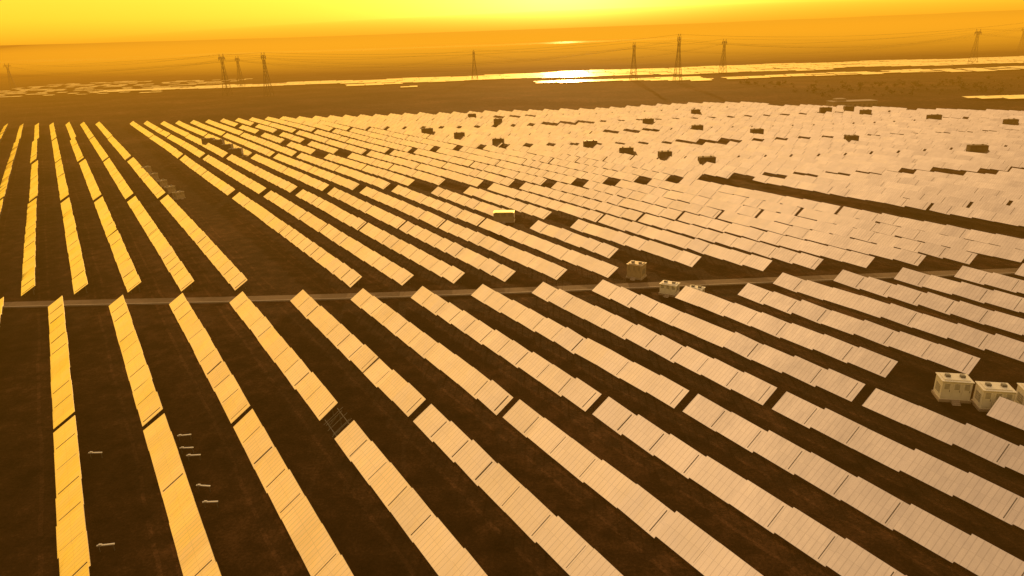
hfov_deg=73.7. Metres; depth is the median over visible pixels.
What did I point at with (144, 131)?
solar panel row
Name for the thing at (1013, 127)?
solar panel row
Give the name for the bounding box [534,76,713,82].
distant solar array
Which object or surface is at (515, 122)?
solar panel row
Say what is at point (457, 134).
inverter cabin
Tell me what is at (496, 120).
inverter cabin
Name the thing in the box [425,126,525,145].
solar panel row
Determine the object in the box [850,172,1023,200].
solar panel row
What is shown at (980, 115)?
solar panel row
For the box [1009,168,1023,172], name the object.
solar panel row
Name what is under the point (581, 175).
solar panel row
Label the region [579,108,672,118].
solar panel row
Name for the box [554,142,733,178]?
solar panel row
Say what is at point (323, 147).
solar panel row
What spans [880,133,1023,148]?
solar panel row
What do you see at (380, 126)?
solar panel row
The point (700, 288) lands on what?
inverter cabin
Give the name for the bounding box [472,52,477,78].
transmission pylon
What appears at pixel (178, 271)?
solar panel row
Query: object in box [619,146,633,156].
inverter cabin
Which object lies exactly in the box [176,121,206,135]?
solar panel row
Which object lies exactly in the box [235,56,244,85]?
transmission pylon
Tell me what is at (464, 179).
solar panel row
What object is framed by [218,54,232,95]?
transmission pylon
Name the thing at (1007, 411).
solar panel row
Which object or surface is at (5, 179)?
solar panel row
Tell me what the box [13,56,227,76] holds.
power line
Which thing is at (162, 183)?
inverter cabin
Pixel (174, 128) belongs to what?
solar panel row
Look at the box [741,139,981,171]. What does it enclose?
solar panel row
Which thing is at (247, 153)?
solar panel row
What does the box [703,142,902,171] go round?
solar panel row
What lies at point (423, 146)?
solar panel row
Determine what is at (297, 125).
solar panel row
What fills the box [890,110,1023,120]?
solar panel row
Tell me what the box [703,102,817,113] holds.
solar panel row
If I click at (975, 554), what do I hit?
solar panel row
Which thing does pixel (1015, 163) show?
solar panel row
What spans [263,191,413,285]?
solar panel row
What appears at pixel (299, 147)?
solar panel row
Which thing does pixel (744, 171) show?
solar panel row
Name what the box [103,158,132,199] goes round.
solar panel row
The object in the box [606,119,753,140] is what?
solar panel row
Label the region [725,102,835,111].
solar panel row
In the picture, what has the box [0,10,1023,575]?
ground
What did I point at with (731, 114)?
solar panel row
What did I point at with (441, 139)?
solar panel row
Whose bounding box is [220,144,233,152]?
inverter cabin
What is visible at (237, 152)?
inverter cabin
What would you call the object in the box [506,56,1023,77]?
body of water
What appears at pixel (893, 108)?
solar panel row
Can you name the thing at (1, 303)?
solar panel row
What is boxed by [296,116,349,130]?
solar panel row
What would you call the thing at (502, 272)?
solar panel row
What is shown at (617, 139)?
solar panel row
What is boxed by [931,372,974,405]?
inverter cabin
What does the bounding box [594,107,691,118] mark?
solar panel row
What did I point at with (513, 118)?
solar panel row
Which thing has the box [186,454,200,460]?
cable junction box
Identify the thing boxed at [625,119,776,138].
solar panel row
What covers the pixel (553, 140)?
solar panel row
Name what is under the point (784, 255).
solar panel row
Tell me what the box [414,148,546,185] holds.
solar panel row
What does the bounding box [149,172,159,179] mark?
inverter cabin
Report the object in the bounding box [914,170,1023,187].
solar panel row
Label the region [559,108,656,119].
solar panel row
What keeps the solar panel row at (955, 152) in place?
on the ground
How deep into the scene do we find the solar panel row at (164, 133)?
441.83 m
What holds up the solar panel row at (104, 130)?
on the ground
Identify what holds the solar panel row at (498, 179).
on the ground
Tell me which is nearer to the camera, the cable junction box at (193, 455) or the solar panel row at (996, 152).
the cable junction box at (193, 455)
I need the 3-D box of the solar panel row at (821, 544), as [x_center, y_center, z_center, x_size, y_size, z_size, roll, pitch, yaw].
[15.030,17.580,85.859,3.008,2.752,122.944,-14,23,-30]
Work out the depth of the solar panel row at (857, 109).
426.40 m
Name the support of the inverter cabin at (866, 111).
on the ground
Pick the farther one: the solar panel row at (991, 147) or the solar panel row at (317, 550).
the solar panel row at (991, 147)
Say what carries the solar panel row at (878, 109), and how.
on the ground
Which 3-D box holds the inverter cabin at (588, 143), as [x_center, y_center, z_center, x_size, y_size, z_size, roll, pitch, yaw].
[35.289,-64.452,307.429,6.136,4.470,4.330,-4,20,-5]
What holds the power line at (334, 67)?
attached to the transmission pylon at (474, 67)
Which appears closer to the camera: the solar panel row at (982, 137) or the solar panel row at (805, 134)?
the solar panel row at (982, 137)
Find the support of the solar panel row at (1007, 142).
on the ground
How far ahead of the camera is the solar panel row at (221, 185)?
264.99 m
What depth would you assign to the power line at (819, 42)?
824.00 m
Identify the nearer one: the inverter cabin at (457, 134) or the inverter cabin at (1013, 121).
the inverter cabin at (1013, 121)
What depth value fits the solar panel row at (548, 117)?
434.82 m
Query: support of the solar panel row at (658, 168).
on the ground
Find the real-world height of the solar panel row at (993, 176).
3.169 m
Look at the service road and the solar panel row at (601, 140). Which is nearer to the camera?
the service road
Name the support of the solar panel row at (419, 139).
on the ground
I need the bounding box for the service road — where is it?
[3,268,1018,305]
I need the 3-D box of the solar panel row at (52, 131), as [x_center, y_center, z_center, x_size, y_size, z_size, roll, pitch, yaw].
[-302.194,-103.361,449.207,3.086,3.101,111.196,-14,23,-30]
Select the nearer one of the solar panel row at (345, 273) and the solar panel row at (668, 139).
the solar panel row at (345, 273)
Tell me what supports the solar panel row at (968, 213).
on the ground
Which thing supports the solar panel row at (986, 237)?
on the ground
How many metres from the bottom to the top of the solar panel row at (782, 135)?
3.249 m
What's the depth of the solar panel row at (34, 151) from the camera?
350.56 m
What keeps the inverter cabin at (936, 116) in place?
on the ground
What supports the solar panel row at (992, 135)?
on the ground
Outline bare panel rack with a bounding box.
[324,407,351,436]
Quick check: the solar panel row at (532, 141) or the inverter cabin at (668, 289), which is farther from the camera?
the solar panel row at (532, 141)
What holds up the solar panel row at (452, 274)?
on the ground
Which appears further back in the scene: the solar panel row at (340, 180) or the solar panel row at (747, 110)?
the solar panel row at (747, 110)
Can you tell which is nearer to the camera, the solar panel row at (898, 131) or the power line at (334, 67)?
the solar panel row at (898, 131)
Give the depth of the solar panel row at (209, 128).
441.07 m
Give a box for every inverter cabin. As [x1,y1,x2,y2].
[141,165,152,172]
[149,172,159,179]
[156,179,168,187]
[164,185,175,193]
[172,190,185,199]
[201,138,214,144]
[212,139,224,147]
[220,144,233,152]
[227,148,243,156]
[421,127,432,135]
[454,132,464,138]
[468,113,475,117]
[492,137,504,146]
[493,118,501,125]
[493,210,514,223]
[583,139,596,147]
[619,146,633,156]
[626,260,646,280]
[642,118,653,123]
[658,150,671,158]
[658,280,679,297]
[689,284,705,291]
[691,109,699,113]
[691,124,703,130]
[697,156,715,163]
[750,128,763,133]
[819,107,831,113]
[842,105,854,112]
[844,134,858,140]
[859,109,871,114]
[926,114,941,119]
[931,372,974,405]
[966,144,988,152]
[971,381,1016,411]
[1002,118,1019,124]
[1013,383,1023,404]
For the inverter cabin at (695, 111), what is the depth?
421.60 m
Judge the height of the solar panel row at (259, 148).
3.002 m
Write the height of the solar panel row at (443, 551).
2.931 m
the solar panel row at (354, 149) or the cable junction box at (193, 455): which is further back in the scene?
the solar panel row at (354, 149)
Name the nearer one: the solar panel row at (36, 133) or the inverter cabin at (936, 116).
the inverter cabin at (936, 116)
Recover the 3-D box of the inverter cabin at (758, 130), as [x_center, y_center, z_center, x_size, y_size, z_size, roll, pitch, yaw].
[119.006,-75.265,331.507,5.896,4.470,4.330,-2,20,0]
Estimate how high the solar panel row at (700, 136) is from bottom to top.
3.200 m
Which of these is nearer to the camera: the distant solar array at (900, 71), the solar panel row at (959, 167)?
the solar panel row at (959, 167)
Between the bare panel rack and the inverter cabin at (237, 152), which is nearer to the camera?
the bare panel rack
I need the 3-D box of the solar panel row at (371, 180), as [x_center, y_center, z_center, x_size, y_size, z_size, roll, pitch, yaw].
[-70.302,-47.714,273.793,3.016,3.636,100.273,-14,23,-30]
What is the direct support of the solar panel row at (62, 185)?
on the ground
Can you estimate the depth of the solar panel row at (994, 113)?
376.37 m
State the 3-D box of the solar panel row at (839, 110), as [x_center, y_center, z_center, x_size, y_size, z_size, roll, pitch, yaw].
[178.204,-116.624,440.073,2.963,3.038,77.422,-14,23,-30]
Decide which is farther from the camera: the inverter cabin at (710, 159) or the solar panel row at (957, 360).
the inverter cabin at (710, 159)
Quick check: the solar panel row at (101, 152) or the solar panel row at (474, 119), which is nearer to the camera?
the solar panel row at (101, 152)
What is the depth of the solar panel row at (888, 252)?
170.11 m
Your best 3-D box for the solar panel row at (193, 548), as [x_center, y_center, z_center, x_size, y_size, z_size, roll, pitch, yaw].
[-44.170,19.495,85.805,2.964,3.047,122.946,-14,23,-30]
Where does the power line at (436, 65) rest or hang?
attached to the transmission pylon at (222, 58)
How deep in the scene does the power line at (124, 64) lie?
863.98 m
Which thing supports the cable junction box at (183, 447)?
on the ground
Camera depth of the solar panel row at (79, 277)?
169.34 m
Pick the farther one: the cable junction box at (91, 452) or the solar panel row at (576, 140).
the solar panel row at (576, 140)
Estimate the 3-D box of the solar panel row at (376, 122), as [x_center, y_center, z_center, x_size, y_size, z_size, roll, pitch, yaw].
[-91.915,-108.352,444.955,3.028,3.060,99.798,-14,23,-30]
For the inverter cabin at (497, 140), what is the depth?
321.39 m
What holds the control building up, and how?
on the ground
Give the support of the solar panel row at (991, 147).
on the ground
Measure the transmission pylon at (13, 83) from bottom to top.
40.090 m
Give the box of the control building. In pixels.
[826,98,877,106]
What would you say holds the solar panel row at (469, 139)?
on the ground
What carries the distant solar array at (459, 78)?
on the ground
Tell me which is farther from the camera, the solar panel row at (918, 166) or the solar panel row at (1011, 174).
the solar panel row at (918, 166)
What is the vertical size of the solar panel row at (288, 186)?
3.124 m
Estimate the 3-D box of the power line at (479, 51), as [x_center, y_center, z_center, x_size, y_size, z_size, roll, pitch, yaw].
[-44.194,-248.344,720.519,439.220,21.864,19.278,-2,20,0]
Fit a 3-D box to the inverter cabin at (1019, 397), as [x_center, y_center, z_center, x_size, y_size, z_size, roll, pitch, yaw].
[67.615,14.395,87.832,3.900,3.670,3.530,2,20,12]
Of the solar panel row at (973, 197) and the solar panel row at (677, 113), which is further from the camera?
the solar panel row at (677, 113)
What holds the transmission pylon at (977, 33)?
on the ground
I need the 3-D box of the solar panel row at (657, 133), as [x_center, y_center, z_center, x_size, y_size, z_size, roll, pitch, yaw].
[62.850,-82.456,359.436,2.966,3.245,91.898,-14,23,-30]
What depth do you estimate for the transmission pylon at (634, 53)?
779.39 m
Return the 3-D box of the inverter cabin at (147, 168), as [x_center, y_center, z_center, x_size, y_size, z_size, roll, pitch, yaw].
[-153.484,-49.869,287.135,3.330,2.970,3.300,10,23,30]
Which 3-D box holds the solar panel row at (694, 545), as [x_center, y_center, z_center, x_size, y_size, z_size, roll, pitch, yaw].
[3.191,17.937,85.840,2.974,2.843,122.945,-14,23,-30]
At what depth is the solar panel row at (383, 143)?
352.12 m
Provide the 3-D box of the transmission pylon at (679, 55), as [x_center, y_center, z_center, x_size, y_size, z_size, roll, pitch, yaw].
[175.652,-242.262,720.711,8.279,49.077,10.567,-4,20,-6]
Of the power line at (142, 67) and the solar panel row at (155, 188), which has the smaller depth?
the solar panel row at (155, 188)
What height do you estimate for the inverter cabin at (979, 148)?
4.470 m
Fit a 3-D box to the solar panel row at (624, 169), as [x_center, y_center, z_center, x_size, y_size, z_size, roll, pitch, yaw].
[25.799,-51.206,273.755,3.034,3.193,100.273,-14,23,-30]
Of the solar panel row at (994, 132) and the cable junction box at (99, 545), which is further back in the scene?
the solar panel row at (994, 132)
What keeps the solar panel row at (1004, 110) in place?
on the ground
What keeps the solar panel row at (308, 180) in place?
on the ground
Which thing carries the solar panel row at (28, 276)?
on the ground
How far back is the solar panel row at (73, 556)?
81.89 m
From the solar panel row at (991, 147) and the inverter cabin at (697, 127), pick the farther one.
the inverter cabin at (697, 127)
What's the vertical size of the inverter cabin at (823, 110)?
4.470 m
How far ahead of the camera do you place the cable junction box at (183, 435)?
88.23 m
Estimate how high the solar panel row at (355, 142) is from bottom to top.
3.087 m
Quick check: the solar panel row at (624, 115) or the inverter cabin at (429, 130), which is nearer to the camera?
the inverter cabin at (429, 130)
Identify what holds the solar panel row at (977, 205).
on the ground
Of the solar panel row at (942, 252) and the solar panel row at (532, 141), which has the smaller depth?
the solar panel row at (942, 252)
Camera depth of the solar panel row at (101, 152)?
349.13 m
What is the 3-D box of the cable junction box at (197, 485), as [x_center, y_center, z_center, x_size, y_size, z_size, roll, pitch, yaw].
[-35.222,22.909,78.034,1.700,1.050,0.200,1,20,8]
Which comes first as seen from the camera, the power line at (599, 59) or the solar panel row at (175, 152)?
the solar panel row at (175, 152)
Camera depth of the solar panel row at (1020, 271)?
133.68 m
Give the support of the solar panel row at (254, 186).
on the ground
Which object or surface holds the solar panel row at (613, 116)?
on the ground
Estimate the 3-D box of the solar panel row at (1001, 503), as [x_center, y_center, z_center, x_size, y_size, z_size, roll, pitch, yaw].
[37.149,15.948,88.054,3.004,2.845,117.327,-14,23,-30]
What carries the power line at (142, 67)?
attached to the transmission pylon at (264, 66)
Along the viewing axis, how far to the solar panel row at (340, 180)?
264.70 m
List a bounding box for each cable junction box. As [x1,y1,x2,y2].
[88,451,102,457]
[96,543,114,551]
[177,434,191,440]
[179,446,193,452]
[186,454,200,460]
[196,484,210,491]
[202,500,217,507]
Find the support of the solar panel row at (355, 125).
on the ground
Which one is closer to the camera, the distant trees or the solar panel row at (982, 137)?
the solar panel row at (982, 137)
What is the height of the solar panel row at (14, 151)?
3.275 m
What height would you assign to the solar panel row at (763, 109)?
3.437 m
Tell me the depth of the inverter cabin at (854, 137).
299.74 m
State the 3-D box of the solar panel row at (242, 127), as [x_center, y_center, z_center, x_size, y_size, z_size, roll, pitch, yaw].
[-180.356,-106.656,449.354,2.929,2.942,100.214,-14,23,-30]
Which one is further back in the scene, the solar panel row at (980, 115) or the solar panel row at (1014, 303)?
the solar panel row at (980, 115)
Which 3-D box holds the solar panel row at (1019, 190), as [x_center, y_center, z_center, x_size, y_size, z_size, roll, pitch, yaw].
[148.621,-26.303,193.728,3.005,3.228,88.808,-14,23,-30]
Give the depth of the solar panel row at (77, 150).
349.16 m
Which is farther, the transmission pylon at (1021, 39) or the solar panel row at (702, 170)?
the transmission pylon at (1021, 39)
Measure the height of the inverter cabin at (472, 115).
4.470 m
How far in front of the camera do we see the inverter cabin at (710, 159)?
255.57 m
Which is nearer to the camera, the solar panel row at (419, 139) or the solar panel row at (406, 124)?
the solar panel row at (419, 139)
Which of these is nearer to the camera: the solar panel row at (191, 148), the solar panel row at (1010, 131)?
the solar panel row at (1010, 131)
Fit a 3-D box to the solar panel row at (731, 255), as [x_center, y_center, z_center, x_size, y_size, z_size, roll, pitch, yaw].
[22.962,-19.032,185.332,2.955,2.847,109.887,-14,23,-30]
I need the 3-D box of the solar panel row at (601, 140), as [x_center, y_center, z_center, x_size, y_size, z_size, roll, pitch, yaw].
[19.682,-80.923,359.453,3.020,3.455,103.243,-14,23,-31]
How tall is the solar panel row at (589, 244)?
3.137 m
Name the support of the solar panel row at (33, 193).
on the ground
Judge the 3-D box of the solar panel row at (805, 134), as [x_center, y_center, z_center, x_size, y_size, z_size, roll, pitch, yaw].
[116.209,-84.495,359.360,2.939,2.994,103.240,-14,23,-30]
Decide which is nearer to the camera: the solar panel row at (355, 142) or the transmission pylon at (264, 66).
the solar panel row at (355, 142)
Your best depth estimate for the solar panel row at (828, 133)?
349.71 m
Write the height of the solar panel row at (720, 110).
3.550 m
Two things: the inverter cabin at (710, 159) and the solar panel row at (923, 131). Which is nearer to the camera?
the inverter cabin at (710, 159)
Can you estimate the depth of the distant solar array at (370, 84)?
864.23 m
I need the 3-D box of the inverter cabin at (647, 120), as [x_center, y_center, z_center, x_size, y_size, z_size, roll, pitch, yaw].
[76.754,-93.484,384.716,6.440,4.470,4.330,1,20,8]
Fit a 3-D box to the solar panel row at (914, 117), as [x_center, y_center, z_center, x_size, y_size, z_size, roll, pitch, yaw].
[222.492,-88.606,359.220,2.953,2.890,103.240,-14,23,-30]
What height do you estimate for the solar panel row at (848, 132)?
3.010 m
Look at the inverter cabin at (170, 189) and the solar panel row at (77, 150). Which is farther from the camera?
the solar panel row at (77, 150)
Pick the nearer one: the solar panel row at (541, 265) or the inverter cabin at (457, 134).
the solar panel row at (541, 265)
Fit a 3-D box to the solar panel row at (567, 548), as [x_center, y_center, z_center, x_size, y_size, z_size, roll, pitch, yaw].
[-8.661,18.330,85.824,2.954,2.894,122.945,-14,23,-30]
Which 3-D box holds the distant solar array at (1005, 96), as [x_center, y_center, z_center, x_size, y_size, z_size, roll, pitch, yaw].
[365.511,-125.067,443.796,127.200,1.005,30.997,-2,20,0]
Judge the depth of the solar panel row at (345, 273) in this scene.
169.67 m
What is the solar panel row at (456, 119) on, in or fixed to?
on the ground
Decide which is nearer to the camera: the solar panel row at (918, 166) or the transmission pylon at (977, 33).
the solar panel row at (918, 166)
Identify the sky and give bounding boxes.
[0,0,1023,44]
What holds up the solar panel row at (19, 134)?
on the ground
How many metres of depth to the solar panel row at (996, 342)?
113.93 m
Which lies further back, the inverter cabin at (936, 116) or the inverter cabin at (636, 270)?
the inverter cabin at (936, 116)
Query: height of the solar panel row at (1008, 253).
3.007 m
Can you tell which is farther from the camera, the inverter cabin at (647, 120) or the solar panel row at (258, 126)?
the solar panel row at (258, 126)
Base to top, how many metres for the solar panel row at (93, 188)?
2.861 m
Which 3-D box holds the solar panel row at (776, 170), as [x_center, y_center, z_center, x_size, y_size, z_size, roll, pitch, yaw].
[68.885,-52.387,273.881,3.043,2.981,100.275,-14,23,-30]
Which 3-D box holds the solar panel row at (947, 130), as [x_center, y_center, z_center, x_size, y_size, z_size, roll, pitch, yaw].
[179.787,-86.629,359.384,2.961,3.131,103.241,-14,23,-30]
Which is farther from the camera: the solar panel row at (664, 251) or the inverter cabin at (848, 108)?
the inverter cabin at (848, 108)
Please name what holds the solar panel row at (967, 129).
on the ground
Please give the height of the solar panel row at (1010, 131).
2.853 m
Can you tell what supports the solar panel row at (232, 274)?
on the ground
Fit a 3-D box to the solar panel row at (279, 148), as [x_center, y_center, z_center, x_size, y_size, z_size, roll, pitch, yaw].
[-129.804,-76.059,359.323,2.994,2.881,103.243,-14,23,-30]
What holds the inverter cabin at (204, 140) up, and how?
on the ground
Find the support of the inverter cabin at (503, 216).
on the ground
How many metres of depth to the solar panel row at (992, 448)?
94.32 m
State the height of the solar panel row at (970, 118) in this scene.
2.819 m
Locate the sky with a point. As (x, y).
(22, 22)
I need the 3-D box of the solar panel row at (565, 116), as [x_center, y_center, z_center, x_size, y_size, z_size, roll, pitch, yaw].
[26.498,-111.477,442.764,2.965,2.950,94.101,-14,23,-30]
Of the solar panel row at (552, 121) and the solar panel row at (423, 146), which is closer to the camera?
the solar panel row at (423, 146)
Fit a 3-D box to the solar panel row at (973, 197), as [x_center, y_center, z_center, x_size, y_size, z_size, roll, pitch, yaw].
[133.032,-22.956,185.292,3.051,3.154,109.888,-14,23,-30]
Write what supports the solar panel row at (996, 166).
on the ground
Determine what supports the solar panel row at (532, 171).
on the ground
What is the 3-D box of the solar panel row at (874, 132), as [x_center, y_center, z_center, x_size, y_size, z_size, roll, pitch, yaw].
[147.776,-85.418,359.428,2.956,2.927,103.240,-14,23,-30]
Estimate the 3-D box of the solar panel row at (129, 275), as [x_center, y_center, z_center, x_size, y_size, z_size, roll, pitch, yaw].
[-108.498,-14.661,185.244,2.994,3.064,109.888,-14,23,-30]
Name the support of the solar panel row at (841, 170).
on the ground
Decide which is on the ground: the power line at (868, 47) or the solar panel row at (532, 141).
the solar panel row at (532, 141)
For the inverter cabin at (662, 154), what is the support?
on the ground
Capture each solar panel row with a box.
[0,124,7,142]
[0,161,12,200]
[0,199,2,217]
[0,297,3,323]
[7,140,18,163]
[15,123,23,141]
[21,198,36,295]
[29,160,37,201]
[30,139,36,162]
[34,123,38,141]
[48,296,90,575]
[49,122,55,139]
[52,138,60,162]
[55,159,68,200]
[61,198,87,294]
[66,122,75,139]
[70,138,83,161]
[79,159,100,199]
[80,122,93,138]
[90,137,107,160]
[94,196,140,292]
[95,122,111,138]
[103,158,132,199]
[108,136,130,160]
[109,295,221,575]
[127,157,164,198]
[127,196,193,291]
[130,121,153,137]
[144,121,169,136]
[149,135,182,158]
[160,195,246,290]
[161,121,189,136]
[167,134,204,157]
[169,293,353,575]
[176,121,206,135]
[180,155,234,195]
[185,134,227,157]
[190,120,224,135]
[203,155,265,193]
[205,133,251,157]
[206,119,242,134]
[221,118,258,133]
[223,133,274,156]
[226,154,296,192]
[229,291,487,575]
[232,192,361,287]
[235,118,276,132]
[240,133,295,156]
[249,117,295,132]
[251,154,328,190]
[261,133,314,154]
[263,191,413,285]
[265,117,314,131]
[273,153,358,189]
[279,132,338,153]
[280,116,332,131]
[290,290,622,575]
[295,130,365,153]
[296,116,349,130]
[296,189,464,283]
[297,153,390,188]
[313,116,368,130]
[314,130,388,152]
[324,154,413,186]
[327,187,515,281]
[328,115,386,129]
[332,129,411,152]
[343,115,404,128]
[347,153,444,184]
[350,128,433,150]
[351,289,762,575]
[358,114,422,128]
[360,187,566,279]
[367,127,456,149]
[367,150,483,186]
[372,114,440,127]
[387,127,479,148]
[388,113,458,127]
[390,150,513,185]
[391,185,617,277]
[403,113,475,126]
[404,126,501,146]
[411,286,906,575]
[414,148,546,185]
[417,112,493,126]
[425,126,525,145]
[431,187,617,258]
[436,112,512,125]
[436,147,575,184]
[442,126,548,145]
[451,112,529,125]
[459,146,607,182]
[461,126,571,143]
[464,187,700,267]
[467,111,543,123]
[471,284,1023,575]
[479,126,585,142]
[483,110,560,123]
[483,145,638,181]
[488,183,771,270]
[496,125,615,143]
[498,110,577,122]
[506,144,669,180]
[512,110,601,121]
[514,124,639,142]
[519,182,823,269]
[528,109,619,120]
[530,143,701,179]
[532,282,1023,529]
[533,123,662,142]
[543,109,636,119]
[551,182,874,268]
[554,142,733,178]
[557,123,677,142]
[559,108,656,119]
[576,122,699,141]
[577,142,763,176]
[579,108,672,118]
[583,180,925,266]
[592,280,1023,474]
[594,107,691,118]
[594,121,720,140]
[602,142,795,175]
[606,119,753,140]
[609,107,708,117]
[615,180,976,264]
[624,142,826,175]
[625,105,727,116]
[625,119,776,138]
[640,105,744,116]
[642,119,799,138]
[647,178,1023,262]
[648,141,857,173]
[656,104,764,115]
[662,118,823,136]
[671,103,780,115]
[672,141,888,173]
[675,286,1023,429]
[679,177,1023,249]
[680,117,845,136]
[687,102,799,113]
[698,116,869,134]
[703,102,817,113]
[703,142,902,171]
[716,116,890,134]
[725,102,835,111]
[727,141,933,171]
[734,116,914,134]
[738,283,979,374]
[740,101,843,111]
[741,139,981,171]
[752,114,936,133]
[753,174,1023,227]
[763,138,1011,171]
[771,114,959,132]
[773,273,1023,362]
[785,173,1023,216]
[786,137,1023,167]
[790,113,983,131]
[801,104,861,111]
[807,112,1004,130]
[810,136,1023,161]
[818,172,1023,207]
[825,112,1023,129]
[833,105,889,111]
[833,135,1023,156]
[833,270,1023,335]
[843,111,1023,125]
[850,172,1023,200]
[858,134,1023,151]
[872,106,906,110]
[872,111,1023,122]
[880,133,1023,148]
[882,170,1023,193]
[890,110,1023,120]
[894,267,1023,312]
[898,109,1023,117]
[904,132,1023,144]
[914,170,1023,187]
[917,108,1023,115]
[927,132,1023,140]
[936,108,1023,115]
[950,131,1023,138]
[954,266,1023,295]
[963,172,1023,181]
[973,130,1023,135]
[986,109,1023,112]
[996,171,1023,177]
[997,129,1023,133]
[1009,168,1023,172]
[1015,263,1023,278]
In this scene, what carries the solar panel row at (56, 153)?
on the ground
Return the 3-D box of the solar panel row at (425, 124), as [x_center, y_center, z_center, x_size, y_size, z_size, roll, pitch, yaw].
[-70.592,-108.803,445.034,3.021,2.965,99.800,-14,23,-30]
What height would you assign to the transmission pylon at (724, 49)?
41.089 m
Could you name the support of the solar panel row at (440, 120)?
on the ground
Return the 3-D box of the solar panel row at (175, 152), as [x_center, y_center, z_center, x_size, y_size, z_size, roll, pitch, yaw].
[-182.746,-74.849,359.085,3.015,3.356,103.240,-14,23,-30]
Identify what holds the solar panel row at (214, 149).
on the ground
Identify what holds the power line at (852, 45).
attached to the transmission pylon at (679, 55)
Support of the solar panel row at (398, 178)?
on the ground
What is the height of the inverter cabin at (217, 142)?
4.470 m
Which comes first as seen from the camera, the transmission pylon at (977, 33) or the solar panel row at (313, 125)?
the solar panel row at (313, 125)
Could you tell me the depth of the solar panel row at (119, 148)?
351.55 m
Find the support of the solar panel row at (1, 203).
on the ground
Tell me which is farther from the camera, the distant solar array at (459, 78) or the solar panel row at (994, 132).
the distant solar array at (459, 78)
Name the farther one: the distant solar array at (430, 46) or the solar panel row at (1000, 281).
the distant solar array at (430, 46)
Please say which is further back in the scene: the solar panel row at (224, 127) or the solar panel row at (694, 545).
the solar panel row at (224, 127)
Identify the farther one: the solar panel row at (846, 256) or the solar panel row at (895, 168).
the solar panel row at (895, 168)
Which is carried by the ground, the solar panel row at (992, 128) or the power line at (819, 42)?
the solar panel row at (992, 128)
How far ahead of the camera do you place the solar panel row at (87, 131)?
442.01 m
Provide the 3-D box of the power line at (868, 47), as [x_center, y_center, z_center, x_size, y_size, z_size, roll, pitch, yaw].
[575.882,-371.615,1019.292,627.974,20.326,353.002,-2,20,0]
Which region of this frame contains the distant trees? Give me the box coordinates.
[739,76,1023,95]
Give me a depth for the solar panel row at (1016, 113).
381.07 m
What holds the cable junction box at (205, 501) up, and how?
on the ground
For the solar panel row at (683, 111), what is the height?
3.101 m
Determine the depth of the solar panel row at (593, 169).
264.96 m
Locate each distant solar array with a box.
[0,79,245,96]
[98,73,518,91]
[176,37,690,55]
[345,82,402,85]
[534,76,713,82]
[721,66,1023,78]
[962,95,1023,98]
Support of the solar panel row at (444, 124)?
on the ground
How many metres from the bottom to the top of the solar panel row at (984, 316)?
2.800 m
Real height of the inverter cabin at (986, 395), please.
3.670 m
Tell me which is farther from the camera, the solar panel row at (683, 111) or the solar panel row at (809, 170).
the solar panel row at (683, 111)
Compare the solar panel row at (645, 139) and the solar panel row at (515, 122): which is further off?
the solar panel row at (515, 122)
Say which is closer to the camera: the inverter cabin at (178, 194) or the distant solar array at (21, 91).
the inverter cabin at (178, 194)
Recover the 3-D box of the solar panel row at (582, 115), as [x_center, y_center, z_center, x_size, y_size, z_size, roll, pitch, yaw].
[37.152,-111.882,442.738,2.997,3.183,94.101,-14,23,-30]
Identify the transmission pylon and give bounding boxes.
[3,63,16,88]
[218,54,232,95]
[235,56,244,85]
[261,53,273,95]
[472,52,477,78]
[629,42,637,80]
[672,34,681,81]
[718,39,726,72]
[967,29,981,63]
[1016,29,1023,51]
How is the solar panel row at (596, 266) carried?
on the ground
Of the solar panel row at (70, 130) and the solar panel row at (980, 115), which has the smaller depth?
the solar panel row at (980, 115)
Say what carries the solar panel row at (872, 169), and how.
on the ground
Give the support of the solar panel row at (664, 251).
on the ground
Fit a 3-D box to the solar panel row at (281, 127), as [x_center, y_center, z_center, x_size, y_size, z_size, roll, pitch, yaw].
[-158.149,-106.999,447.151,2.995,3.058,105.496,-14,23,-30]
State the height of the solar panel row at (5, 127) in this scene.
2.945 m
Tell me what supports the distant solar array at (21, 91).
on the ground
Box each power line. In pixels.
[5,52,264,77]
[5,54,221,74]
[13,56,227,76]
[229,42,632,67]
[243,54,468,68]
[264,34,679,64]
[481,39,722,61]
[638,29,973,53]
[681,23,1023,46]
[736,27,1023,47]

